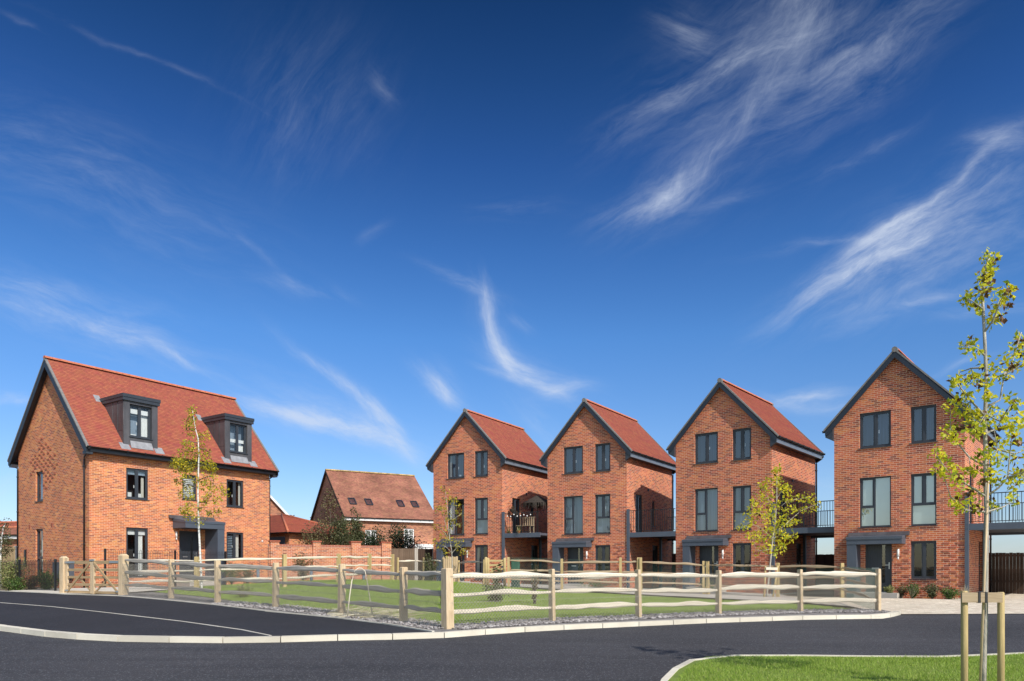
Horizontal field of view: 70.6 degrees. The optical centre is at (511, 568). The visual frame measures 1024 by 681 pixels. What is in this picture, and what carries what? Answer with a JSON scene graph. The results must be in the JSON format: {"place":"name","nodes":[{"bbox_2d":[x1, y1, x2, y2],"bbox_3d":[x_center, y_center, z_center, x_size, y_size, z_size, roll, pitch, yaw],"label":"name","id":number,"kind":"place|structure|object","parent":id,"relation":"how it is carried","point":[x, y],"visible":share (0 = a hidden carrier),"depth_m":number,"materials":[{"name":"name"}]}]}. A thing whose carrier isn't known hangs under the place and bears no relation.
{"place":"outdoors","nodes":[
{"label":"outdoors","id":0,"kind":"place"},
{"bbox_2d":[12,587,164,593],"bbox_3d":[-15.700,0.775,26.900,7.800,0.177,5.400,0,0,0],"label":"gate apron","id":1,"kind":"object","parent":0,"point":[86,589],"visible":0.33,"depth_m":26.89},
{"bbox_2d":[0,591,428,636],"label":"footpath","id":2,"kind":"structure","parent":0,"point":[31,614],"depth_m":15.32,"materials":[{"name":"asphalt"}]},
{"bbox_2d":[0,602,271,635],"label":"path joint line","id":3,"kind":"object","parent":2,"relation":"on","point":[158,618],"visible":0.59,"depth_m":15.19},
{"bbox_2d":[7,591,433,631],"bbox_3d":[-15.517,0.951,24.047,35.986,0.572,1.413,0,0,36],"label":"path edging","id":4,"kind":"object","parent":2,"relation":"on","point":[249,608],"visible":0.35,"depth_m":17.51,"materials":[{"name":"concrete"}]},
{"bbox_2d":[93,592,890,631],"bbox_3d":[-3.021,0.964,18.111,25.259,0.403,9.568,0,0,12],"label":"gravel bed","id":5,"kind":"object","parent":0,"point":[604,621],"visible":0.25,"depth_m":18.00,"materials":[{"name":"gravel"}]},
{"bbox_2d":[122,559,453,628],"bbox_3d":[-6.734,0.634,19.001,15.120,1.926,0.815,0,0,40],"label":"post and rail fence","id":6,"kind":"object","parent":5,"relation":"on","point":[446,594],"visible":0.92,"depth_m":17.69,"materials":[{"name":"brown wood"}]},
{"bbox_2d":[327,605,423,619],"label":"cut stems","id":7,"kind":"object","parent":5,"relation":"on","point":[366,611],"visible":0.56,"depth_m":16.77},
{"bbox_2d":[210,601,885,629],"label":"gravel stones","id":8,"kind":"object","parent":5,"relation":"on","point":[558,620],"visible":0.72,"depth_m":16.76,"materials":[{"name":"gravel"}]},
{"bbox_2d":[450,569,880,626],"bbox_3d":[4.117,0.790,16.997,12.289,1.588,0.958,0,0,-26],"label":"post and rail fence","id":9,"kind":"object","parent":5,"relation":"on","point":[638,604],"visible":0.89,"depth_m":16.96,"materials":[{"name":"brown wood"}]},
{"bbox_2d":[157,579,848,623],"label":"lawn","id":10,"kind":"structure","parent":0,"point":[456,600],"depth_m":21.51,"materials":[{"name":"plant"}]},
{"bbox_2d":[130,554,393,586],"bbox_3d":[-8.548,0.251,28.369,11.169,1.852,4.335,0,0,-38],"label":"post and rail fence","id":11,"kind":"object","parent":10,"relation":"on","point":[338,557],"visible":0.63,"depth_m":26.31,"materials":[{"name":"wood"}]},
{"bbox_2d":[421,553,441,580],"bbox_3d":[-3.719,-0.058,33.621,0.985,1.415,0.682,0,0,32],"label":"shrub","id":12,"kind":"object","parent":10,"relation":"on","point":[431,567],"visible":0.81,"depth_m":33.56,"materials":[{"name":"green plant"}]},
{"bbox_2d":[482,582,508,601],"bbox_3d":[-0.474,0.718,21.424,0.870,0.758,0.760,0,0,0],"label":"shrub","id":13,"kind":"object","parent":10,"relation":"on","point":[497,598],"visible":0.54,"depth_m":21.39,"materials":[{"name":"green plant"}]},
{"bbox_2d":[530,565,539,603],"bbox_3d":[0.673,0.452,21.002,0.284,1.260,0.425,0,0,-13],"label":"shrub","id":14,"kind":"object","parent":10,"relation":"on","point":[532,583],"visible":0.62,"depth_m":20.97,"materials":[{"name":"green plant"}]},
{"bbox_2d":[0,614,1023,680],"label":"road","id":15,"kind":"structure","parent":0,"point":[649,653],"depth_m":10.62,"materials":[{"name":"asphalt"}]},
{"bbox_2d":[0,611,900,642],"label":"kerb","id":16,"kind":"structure","parent":15,"relation":"on","point":[190,639],"depth_m":12.72,"materials":[{"name":"concrete"}]},
{"bbox_2d":[661,652,1023,680],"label":"verge kerb","id":17,"kind":"structure","parent":15,"relation":"on","point":[670,673],"depth_m":9.68,"materials":[{"name":"concrete"}]},
{"bbox_2d":[0,569,1023,614],"bbox_3d":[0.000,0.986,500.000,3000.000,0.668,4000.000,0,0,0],"label":"ground","id":18,"kind":"structure","parent":0,"point":[822,593],"depth_m":30.47,"materials":[{"name":"concrete"}]},
{"bbox_2d":[0,517,14,587],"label":"birch tree","id":19,"kind":"object","parent":18,"relation":"on","point":[3,543],"visible":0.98,"depth_m":32.98,"materials":[{"name":"green plant"}]},
{"bbox_2d":[0,526,16,546],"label":"outbuilding","id":20,"kind":"structure","parent":18,"relation":"on","point":[13,532],"depth_m":45.50,"materials":[{"name":"tile"}]},
{"bbox_2d":[1,546,16,577],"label":"board fence","id":21,"kind":"object","parent":18,"relation":"on","point":[13,555],"visible":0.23,"depth_m":42.68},
{"bbox_2d":[0,556,30,590],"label":"shrub","id":22,"kind":"object","parent":18,"relation":"on","point":[9,573],"visible":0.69,"depth_m":28.36,"materials":[{"name":"green plant"}]},
{"bbox_2d":[5,575,26,589],"bbox_3d":[-19.038,0.602,27.793,0.836,0.732,0.819,0,0,0],"label":"shrub","id":23,"kind":"object","parent":18,"relation":"on","point":[14,584],"visible":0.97,"depth_m":27.78,"materials":[{"name":"green plant"}]},
{"bbox_2d":[0,559,58,590],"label":"bow top railing","id":24,"kind":"object","parent":18,"relation":"on","point":[19,564],"visible":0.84,"depth_m":27.37,"materials":[{"name":"metal"}]},
{"bbox_2d":[33,569,53,589],"bbox_3d":[-18.058,0.456,28.121,1.102,1.036,1.064,0,0,0],"label":"shrub","id":25,"kind":"object","parent":18,"relation":"on","point":[44,579],"visible":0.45,"depth_m":28.07,"materials":[{"name":"green plant"}]},
{"bbox_2d":[59,554,128,594],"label":"field gate","id":26,"kind":"structure","parent":18,"relation":"on","point":[64,576],"depth_m":24.37,"materials":[{"name":"brown wood"}]},
{"bbox_2d":[7,355,278,587],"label":"brick house","id":27,"kind":"structure","parent":18,"relation":"on","point":[93,450],"depth_m":35.03,"materials":[{"name":"brick"}]},
{"bbox_2d":[34,471,42,501],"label":"window","id":28,"kind":"structure","parent":27,"relation":"in","point":[38,473],"depth_m":35.38,"materials":[{"name":"paint"}]},
{"bbox_2d":[37,529,42,572],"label":"window","id":29,"kind":"structure","parent":27,"relation":"in","point":[38,530],"depth_m":35.38,"materials":[{"name":"glass"}]},
{"bbox_2d":[126,527,147,577],"bbox_3d":[-17.798,-0.761,34.205,0.200,2.361,1.041,0,0,34],"label":"window","id":30,"kind":"structure","parent":27,"relation":"in","point":[138,532],"depth_m":34.42,"materials":[{"name":"glass"}]},
{"bbox_2d":[125,468,149,500],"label":"window","id":31,"kind":"structure","parent":27,"relation":"in","point":[131,471],"depth_m":34.19,"materials":[{"name":"paint"}]},
{"bbox_2d":[129,404,151,439],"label":"window","id":32,"kind":"structure","parent":27,"relation":"in","point":[138,416],"depth_m":34.43,"materials":[{"name":"glass"}]},
{"bbox_2d":[181,474,195,500],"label":"window","id":33,"kind":"structure","parent":27,"relation":"in","point":[193,476],"depth_m":36.48,"materials":[{"name":"glass"}]},
{"bbox_2d":[179,531,198,574],"bbox_3d":[-16.286,-0.800,36.383,0.100,2.200,1.100,0,0,34],"label":"door","id":34,"kind":"structure","parent":27,"relation":"in","point":[184,536],"depth_m":36.35,"materials":[{"name":"paint"}]},
{"bbox_2d":[226,479,242,507],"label":"window","id":35,"kind":"structure","parent":27,"relation":"in","point":[234,481],"depth_m":38.54,"materials":[{"name":"paint"}]},
{"bbox_2d":[227,532,242,558],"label":"window","id":36,"kind":"structure","parent":27,"relation":"in","point":[235,535],"depth_m":38.48,"materials":[{"name":"glass"}]},
{"bbox_2d":[229,423,247,454],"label":"window","id":37,"kind":"structure","parent":27,"relation":"in","point":[235,430],"depth_m":38.79,"materials":[{"name":"glass"}]},
{"bbox_2d":[104,549,226,586],"bbox_3d":[-15.984,-0.030,33.780,0.070,1.700,5.935,0,0,34],"label":"bow top railing","id":38,"kind":"object","parent":18,"relation":"on","point":[195,554],"visible":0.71,"depth_m":33.76,"materials":[{"name":"metal"}]},
{"bbox_2d":[169,404,229,587],"bbox_3d":[-11.197,-2.568,26.021,2.324,6.771,1.741,0,0,0],"label":"birch tree","id":39,"kind":"object","parent":18,"relation":"on","point":[177,461],"visible":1,"depth_m":25.96,"materials":[{"name":"green plant"}]},
{"bbox_2d":[270,495,288,514],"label":"brick house","id":40,"kind":"structure","parent":18,"relation":"on","point":[276,508],"depth_m":55.60,"materials":[{"name":"tile"}]},
{"bbox_2d":[292,550,315,580],"bbox_3d":[-9.189,-0.119,31.506,1.152,1.397,1.596,0,0,11],"label":"shrub","id":41,"kind":"object","parent":18,"relation":"on","point":[302,563],"visible":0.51,"depth_m":31.43,"materials":[{"name":"green plant"}]},
{"bbox_2d":[292,516,336,544],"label":"bush","id":42,"kind":"object","parent":18,"relation":"on","point":[324,538],"visible":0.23,"depth_m":43.15,"materials":[{"name":"green plant"}]},
{"bbox_2d":[270,513,365,543],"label":"garage","id":43,"kind":"structure","parent":18,"relation":"on","point":[285,528],"depth_m":45.39,"materials":[{"name":"red brick"}]},
{"bbox_2d":[313,488,340,533],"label":"slender tree","id":44,"kind":"object","parent":18,"relation":"on","point":[330,493],"visible":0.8,"depth_m":44.92,"materials":[{"name":"green plant"}]},
{"bbox_2d":[268,540,391,581],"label":"garden wall","id":45,"kind":"structure","parent":18,"relation":"on","point":[276,549],"depth_m":37.74,"materials":[{"name":"brick"}]},
{"bbox_2d":[328,514,361,544],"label":"bush","id":46,"kind":"object","parent":18,"relation":"on","point":[339,536],"visible":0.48,"depth_m":42.76,"materials":[{"name":"green plant"}]},
{"bbox_2d":[347,506,367,544],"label":"bush","id":47,"kind":"object","parent":18,"relation":"on","point":[357,526],"visible":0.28,"depth_m":44.40,"materials":[{"name":"green plant"}]},
{"bbox_2d":[310,469,432,548],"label":"brick house","id":48,"kind":"structure","parent":18,"relation":"on","point":[385,500],"depth_m":63.60,"materials":[{"name":"tile"}]},
{"bbox_2d":[360,523,387,545],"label":"bush","id":49,"kind":"object","parent":18,"relation":"on","point":[372,541],"visible":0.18,"depth_m":42.74,"materials":[{"name":"green plant"}]},
{"bbox_2d":[391,548,415,579],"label":"board fence","id":50,"kind":"object","parent":18,"relation":"on","point":[405,554],"visible":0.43,"depth_m":40.80,"materials":[{"name":"wood"}]},
{"bbox_2d":[380,523,428,548],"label":"bush","id":51,"kind":"object","parent":18,"relation":"on","point":[398,537],"visible":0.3,"depth_m":45.78,"materials":[{"name":"green plant"}]},
{"bbox_2d":[416,548,432,580],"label":"board fence","id":52,"kind":"object","parent":18,"relation":"on","point":[420,553],"visible":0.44,"depth_m":41.49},
{"bbox_2d":[431,486,469,568],"bbox_3d":[-2.956,-1.577,34.489,1.882,4.707,1.592,0,0,0],"label":"young tree","id":53,"kind":"object","parent":18,"relation":"on","point":[450,523],"visible":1,"depth_m":34.48,"materials":[{"name":"green plant"}]},
{"bbox_2d":[443,556,457,581],"bbox_3d":[-3.054,0.082,36.035,0.728,1.408,0.070,0,0,0],"label":"timber screen","id":54,"kind":"object","parent":18,"relation":"on","point":[455,565],"visible":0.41,"depth_m":36.00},
{"bbox_2d":[425,408,547,584],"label":"brick house","id":55,"kind":"structure","parent":18,"relation":"on","point":[487,471],"depth_m":39.80,"materials":[{"name":"brick"}]},
{"bbox_2d":[448,453,464,478],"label":"window","id":56,"kind":"structure","parent":55,"relation":"in","point":[458,458],"depth_m":40.14,"materials":[{"name":"glass"}]},
{"bbox_2d":[448,499,464,534],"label":"window","id":57,"kind":"structure","parent":55,"relation":"in","point":[453,532],"depth_m":40.33,"materials":[{"name":"glass"}]},
{"bbox_2d":[452,547,464,580],"bbox_3d":[-2.945,-0.397,40.015,0.960,2.100,0.080,0,0,31],"label":"door","id":58,"kind":"structure","parent":55,"relation":"in","point":[456,552],"depth_m":39.97,"materials":[{"name":"paint"}]},
{"bbox_2d":[473,498,487,534],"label":"window","id":59,"kind":"structure","parent":55,"relation":"in","point":[482,518],"depth_m":39.33,"materials":[{"name":"glass"}]},
{"bbox_2d":[473,545,487,579],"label":"window","id":60,"kind":"structure","parent":55,"relation":"in","point":[477,547],"depth_m":39.36,"materials":[{"name":"paint"}]},
{"bbox_2d":[475,450,487,476],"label":"window","id":61,"kind":"structure","parent":55,"relation":"in","point":[482,455],"depth_m":39.30,"materials":[{"name":"glass"}]},
{"bbox_2d":[512,498,518,532],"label":"window","id":62,"kind":"structure","parent":55,"relation":"in","point":[514,500],"depth_m":39.88,"materials":[{"name":"glass"}]},
{"bbox_2d":[531,545,537,572],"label":"door","id":63,"kind":"structure","parent":55,"relation":"in","point":[533,547],"depth_m":41.86,"materials":[{"name":"paint"}]},
{"bbox_2d":[484,557,505,586],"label":"field gate","id":64,"kind":"structure","parent":18,"relation":"on","point":[487,565],"depth_m":31.96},
{"bbox_2d":[511,559,519,586],"bbox_3d":[0.152,0.224,30.957,0.340,1.315,0.290,0,0,23],"label":"utility cabinet","id":65,"kind":"object","parent":18,"relation":"on","point":[515,565],"visible":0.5,"depth_m":30.84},
{"bbox_2d":[502,511,547,583],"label":"balcony","id":66,"kind":"structure","parent":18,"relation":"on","point":[540,536],"depth_m":38.16,"materials":[{"name":"metal"}]},
{"bbox_2d":[520,496,547,531],"bbox_3d":[1.360,-2.912,38.942,1.888,2.050,1.889,0,0,0],"label":"parasol","id":67,"kind":"object","parent":66,"relation":"on","point":[537,502],"visible":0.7,"depth_m":38.54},
{"bbox_2d":[539,398,675,587],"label":"brick house","id":68,"kind":"structure","parent":18,"relation":"on","point":[607,467],"depth_m":37.04,"materials":[{"name":"brick"}]},
{"bbox_2d":[562,446,582,474],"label":"window","id":69,"kind":"structure","parent":68,"relation":"in","point":[573,456],"depth_m":37.33,"materials":[{"name":"glass"}]},
{"bbox_2d":[562,496,582,534],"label":"window","id":70,"kind":"structure","parent":68,"relation":"in","point":[573,505],"depth_m":37.38,"materials":[{"name":"glass"}]},
{"bbox_2d":[568,547,582,583],"bbox_3d":[3.270,-0.277,37.149,0.960,2.135,0.210,0,0,34],"label":"door","id":71,"kind":"structure","parent":68,"relation":"in","point":[572,552],"depth_m":37.25,"materials":[{"name":"paint"}]},
{"bbox_2d":[593,494,610,533],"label":"window","id":72,"kind":"structure","parent":68,"relation":"in","point":[602,501],"depth_m":36.42,"materials":[{"name":"glass"}]},
{"bbox_2d":[595,545,609,570],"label":"window","id":73,"kind":"structure","parent":68,"relation":"in","point":[596,546],"depth_m":36.32,"materials":[{"name":"paint"}]},
{"bbox_2d":[595,443,610,471],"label":"window","id":74,"kind":"structure","parent":68,"relation":"in","point":[602,451],"depth_m":36.41,"materials":[{"name":"glass"}]},
{"bbox_2d":[636,494,641,531],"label":"window","id":75,"kind":"structure","parent":68,"relation":"in","point":[637,496],"depth_m":36.84,"materials":[{"name":"glass"}]},
{"bbox_2d":[653,545,657,581],"bbox_3d":[7.557,-0.244,38.602,0.080,2.000,0.900,0,0,34],"label":"door","id":76,"kind":"structure","parent":68,"relation":"in","point":[655,548],"depth_m":38.79,"materials":[{"name":"paint"}]},
{"bbox_2d":[627,508,675,587],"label":"balcony","id":77,"kind":"structure","parent":18,"relation":"on","point":[669,535],"depth_m":35.29,"materials":[{"name":"metal"}]},
{"bbox_2d":[666,378,824,593],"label":"brick house","id":78,"kind":"structure","parent":18,"relation":"on","point":[730,446],"depth_m":32.91,"materials":[{"name":"brick"}]},
{"bbox_2d":[693,432,717,464],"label":"window","id":79,"kind":"structure","parent":78,"relation":"in","point":[706,444],"depth_m":33.32,"materials":[{"name":"glass"}]},
{"bbox_2d":[693,488,718,531],"bbox_3d":[8.980,-2.705,33.279,1.233,1.983,0.315,0,0,40],"label":"window","id":80,"kind":"structure","parent":78,"relation":"in","point":[706,500],"depth_m":33.37,"materials":[{"name":"glass"}]},
{"bbox_2d":[700,546,718,586],"bbox_3d":[9.040,-0.232,33.168,0.960,2.135,0.210,0,0,40],"label":"door","id":81,"kind":"structure","parent":78,"relation":"in","point":[705,551],"depth_m":33.21,"materials":[{"name":"paint"}]},
{"bbox_2d":[731,427,751,460],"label":"window","id":82,"kind":"structure","parent":78,"relation":"in","point":[741,437],"depth_m":32.30,"materials":[{"name":"glass"}]},
{"bbox_2d":[731,485,751,530],"bbox_3d":[10.270,-2.705,32.207,0.958,1.983,0.315,0,0,40],"label":"window","id":83,"kind":"structure","parent":78,"relation":"in","point":[741,494],"depth_m":32.35,"materials":[{"name":"glass"}]},
{"bbox_2d":[733,543,750,571],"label":"window","id":84,"kind":"structure","parent":78,"relation":"in","point":[734,544],"depth_m":32.21,"materials":[{"name":"paint"}]},
{"bbox_2d":[780,486,785,527],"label":"window","id":85,"kind":"structure","parent":78,"relation":"in","point":[781,499],"depth_m":32.53,"materials":[{"name":"glass"}]},
{"bbox_2d":[763,566,778,596],"bbox_3d":[9.519,0.528,26.584,0.573,1.305,0.098,0,0,0],"label":"tree stake","id":86,"kind":"object","parent":18,"relation":"on","point":[771,568],"visible":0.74,"depth_m":26.57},
{"bbox_2d":[734,463,821,596],"bbox_3d":[9.961,-1.375,26.766,3.326,4.980,1.881,0,0,0],"label":"staked tree","id":87,"kind":"object","parent":18,"relation":"on","point":[768,514],"visible":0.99,"depth_m":26.62,"materials":[{"name":"green plant"}]},
{"bbox_2d":[771,500,833,593],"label":"balcony","id":88,"kind":"structure","parent":18,"relation":"on","point":[820,532],"depth_m":30.93,"materials":[{"name":"metal"}]},
{"bbox_2d":[817,554,833,584],"bbox_3d":[15.971,0.294,36.318,0.074,2.081,1.672,0,0,-33],"label":"board fence","id":89,"kind":"object","parent":18,"relation":"on","point":[826,559],"visible":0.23,"depth_m":36.50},
{"bbox_2d":[822,346,999,598],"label":"brick house","id":90,"kind":"structure","parent":18,"relation":"on","point":[897,522],"depth_m":27.81,"materials":[{"name":"brick"}]},
{"bbox_2d":[858,476,891,527],"bbox_3d":[14.245,-2.609,28.350,1.233,1.983,0.215,0,0,41],"label":"window","id":91,"kind":"structure","parent":90,"relation":"in","point":[875,492],"depth_m":28.39,"materials":[{"name":"glass"}]},
{"bbox_2d":[860,410,891,448],"bbox_3d":[14.284,-5.444,28.396,1.233,1.414,0.335,0,0,41],"label":"window","id":92,"kind":"structure","parent":90,"relation":"in","point":[875,427],"depth_m":28.43,"materials":[{"name":"glass"}]},
{"bbox_2d":[866,544,891,592],"bbox_3d":[14.335,-0.136,28.278,0.960,2.135,0.210,0,0,41],"label":"door","id":93,"kind":"structure","parent":90,"relation":"in","point":[873,553],"depth_m":28.28,"materials":[{"name":"paint"}]},
{"bbox_2d":[909,404,937,443],"bbox_3d":[15.558,-5.444,27.308,0.958,1.414,0.335,0,0,41],"label":"window","id":94,"kind":"structure","parent":90,"relation":"in","point":[923,418],"depth_m":27.35,"materials":[{"name":"glass"}]},
{"bbox_2d":[911,473,935,525],"bbox_3d":[15.519,-2.609,27.263,0.958,1.983,0.215,0,0,41],"label":"window","id":95,"kind":"structure","parent":90,"relation":"in","point":[923,486],"depth_m":27.31,"materials":[{"name":"glass"}]},
{"bbox_2d":[909,541,937,579],"bbox_3d":[15.509,-0.325,27.251,0.958,1.458,0.185,0,0,41],"label":"window","id":96,"kind":"structure","parent":90,"relation":"in","point":[923,577],"depth_m":27.27,"materials":[{"name":"paint"}]},
{"bbox_2d":[904,583,920,598],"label":"bedding plant","id":97,"kind":"object","parent":18,"relation":"on","point":[914,588],"visible":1,"depth_m":26.90,"materials":[{"name":"green plant"}]},
{"bbox_2d":[920,582,939,598],"bbox_3d":[15.326,0.821,26.472,0.564,0.664,0.519,0,0,-13],"label":"bedding plant","id":98,"kind":"object","parent":18,"relation":"on","point":[931,590],"visible":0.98,"depth_m":26.41,"materials":[{"name":"green plant"}]},
{"bbox_2d":[0,0,1023,568],"label":"sky","id":99,"kind":"structure","parent":0,"point":[362,226],"materials":[{"name":"blue"}]},
{"bbox_2d":[460,582,805,602],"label":"pavement","id":100,"kind":"structure","parent":0,"point":[707,596],"depth_m":27.70,"materials":[{"name":"concrete"}]},
{"bbox_2d":[396,557,442,580],"bbox_3d":[-4.624,0.257,36.175,2.456,1.665,0.830,0,0,-18],"label":"post and rail fence","id":101,"kind":"object","parent":100,"relation":"on","point":[409,561],"visible":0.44,"depth_m":36.13,"materials":[{"name":"brown wood"}]},
{"bbox_2d":[458,560,483,583],"bbox_3d":[-1.981,0.346,34.607,0.107,1.549,3.214,0,0,-26],"label":"post and rail fence","id":102,"kind":"object","parent":100,"relation":"on","point":[459,562],"visible":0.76,"depth_m":34.73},
{"bbox_2d":[507,557,639,593],"bbox_3d":[2.473,0.439,29.569,5.414,1.865,0.260,0,0,11],"label":"post and rail fence","id":103,"kind":"object","parent":100,"relation":"on","point":[620,561],"visible":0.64,"depth_m":29.57,"materials":[{"name":"brown wood"}]},
{"bbox_2d":[639,557,704,597],"bbox_3d":[6.330,0.482,28.612,2.537,1.873,0.143,0,0,14],"label":"post and rail fence","id":104,"kind":"object","parent":100,"relation":"on","point":[674,563],"visible":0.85,"depth_m":28.62,"materials":[{"name":"brown wood"}]},
{"bbox_2d":[706,561,876,609],"bbox_3d":[10.113,0.599,24.198,3.040,1.800,9.159,0,0,-14],"label":"post and rail fence","id":105,"kind":"object","parent":100,"relation":"on","point":[841,567],"visible":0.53,"depth_m":25.57,"materials":[{"name":"brown wood"}]},
{"bbox_2d":[668,652,1023,680],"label":"verge","id":106,"kind":"structure","parent":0,"point":[677,674],"depth_m":8.30,"materials":[{"name":"plant"}]},
{"bbox_2d":[927,247,1023,680],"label":"staked tree","id":107,"kind":"object","parent":106,"relation":"on","point":[986,280],"visible":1,"depth_m":6.95,"materials":[{"name":"green plant"}]},
{"bbox_2d":[979,467,989,680],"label":"support cane","id":108,"kind":"object","parent":107,"relation":"attached to","point":[983,590],"visible":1,"depth_m":6.92,"materials":[{"name":"brown wood"}]},
{"bbox_2d":[961,591,1004,680],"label":"tree stake","id":109,"kind":"object","parent":106,"relation":"on","point":[967,597],"visible":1,"depth_m":6.87,"materials":[{"name":"wood"}]},
{"bbox_2d":[789,593,1023,613],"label":"block paving","id":110,"kind":"structure","parent":0,"point":[1014,603],"depth_m":22.29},
{"bbox_2d":[940,586,960,598],"bbox_3d":[15.678,0.853,25.952,0.766,0.558,0.657,0,0,42],"label":"bedding plant","id":111,"kind":"object","parent":110,"relation":"on","point":[950,594],"visible":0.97,"depth_m":25.90,"materials":[{"name":"green plant"}]},
{"bbox_2d":[965,491,1023,590],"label":"balcony","id":112,"kind":"structure","parent":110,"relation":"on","point":[1008,528],"depth_m":26.22,"materials":[{"name":"metal"}]},
{"bbox_2d":[989,553,1023,593],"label":"board fence","id":113,"kind":"object","parent":110,"relation":"on","point":[1007,573],"visible":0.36,"depth_m":30.52,"materials":[{"name":"wood"}]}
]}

